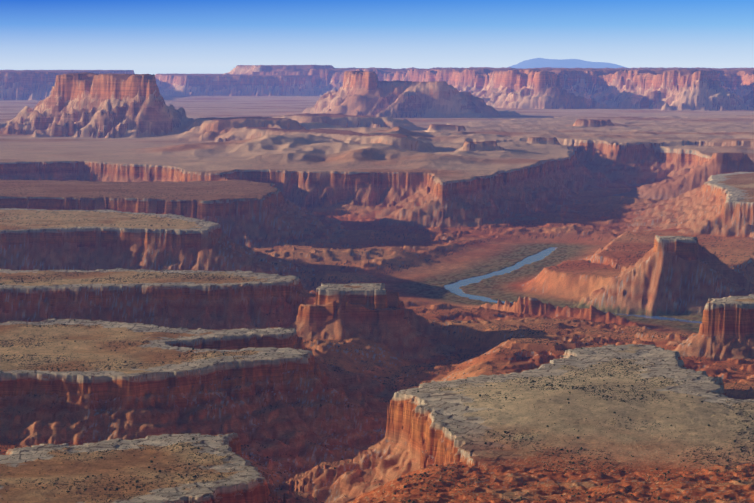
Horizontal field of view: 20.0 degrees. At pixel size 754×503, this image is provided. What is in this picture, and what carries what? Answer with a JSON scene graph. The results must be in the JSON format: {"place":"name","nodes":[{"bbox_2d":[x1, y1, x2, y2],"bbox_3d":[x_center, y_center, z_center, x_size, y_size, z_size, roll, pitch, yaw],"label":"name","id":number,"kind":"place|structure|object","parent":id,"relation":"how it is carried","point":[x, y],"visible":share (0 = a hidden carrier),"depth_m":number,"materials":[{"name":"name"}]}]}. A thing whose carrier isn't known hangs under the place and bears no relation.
{"place":"outdoors","nodes":[
{"label":"outdoors","id":0,"kind":"place"},
{"bbox_2d":[0,65,753,502],"bbox_3d":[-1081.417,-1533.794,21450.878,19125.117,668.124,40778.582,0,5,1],"label":"terrain","id":1,"kind":"structure","parent":0,"point":[302,193],"depth_m":5852.84,"materials":[{"name":"brown stone"}]},
{"bbox_2d":[0,268,753,502],"bbox_3d":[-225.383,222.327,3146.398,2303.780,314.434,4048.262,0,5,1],"label":"shrubs","id":2,"kind":"object","parent":1,"relation":"on","point":[420,478],"visible":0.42,"depth_m":3084.07,"materials":[{"name":"green plant"}]},
{"bbox_2d":[0,0,753,74],"label":"sky","id":3,"kind":"structure","parent":0,"point":[151,37],"materials":[{"name":"blue"}]},
{"bbox_2d":[507,58,626,68],"bbox_3d":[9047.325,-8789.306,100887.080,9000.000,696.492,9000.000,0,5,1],"label":"mountains","id":4,"kind":"structure","parent":0,"point":[552,63],"depth_m":98642.00,"materials":[{"name":"blue stone"}]},
{"bbox_2d":[444,247,701,323],"bbox_3d":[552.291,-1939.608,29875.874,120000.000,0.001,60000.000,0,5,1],"label":"river","id":5,"kind":"structure","parent":0,"point":[456,290],"depth_m":6598.41,"materials":[{"name":"liquid"}]}
]}

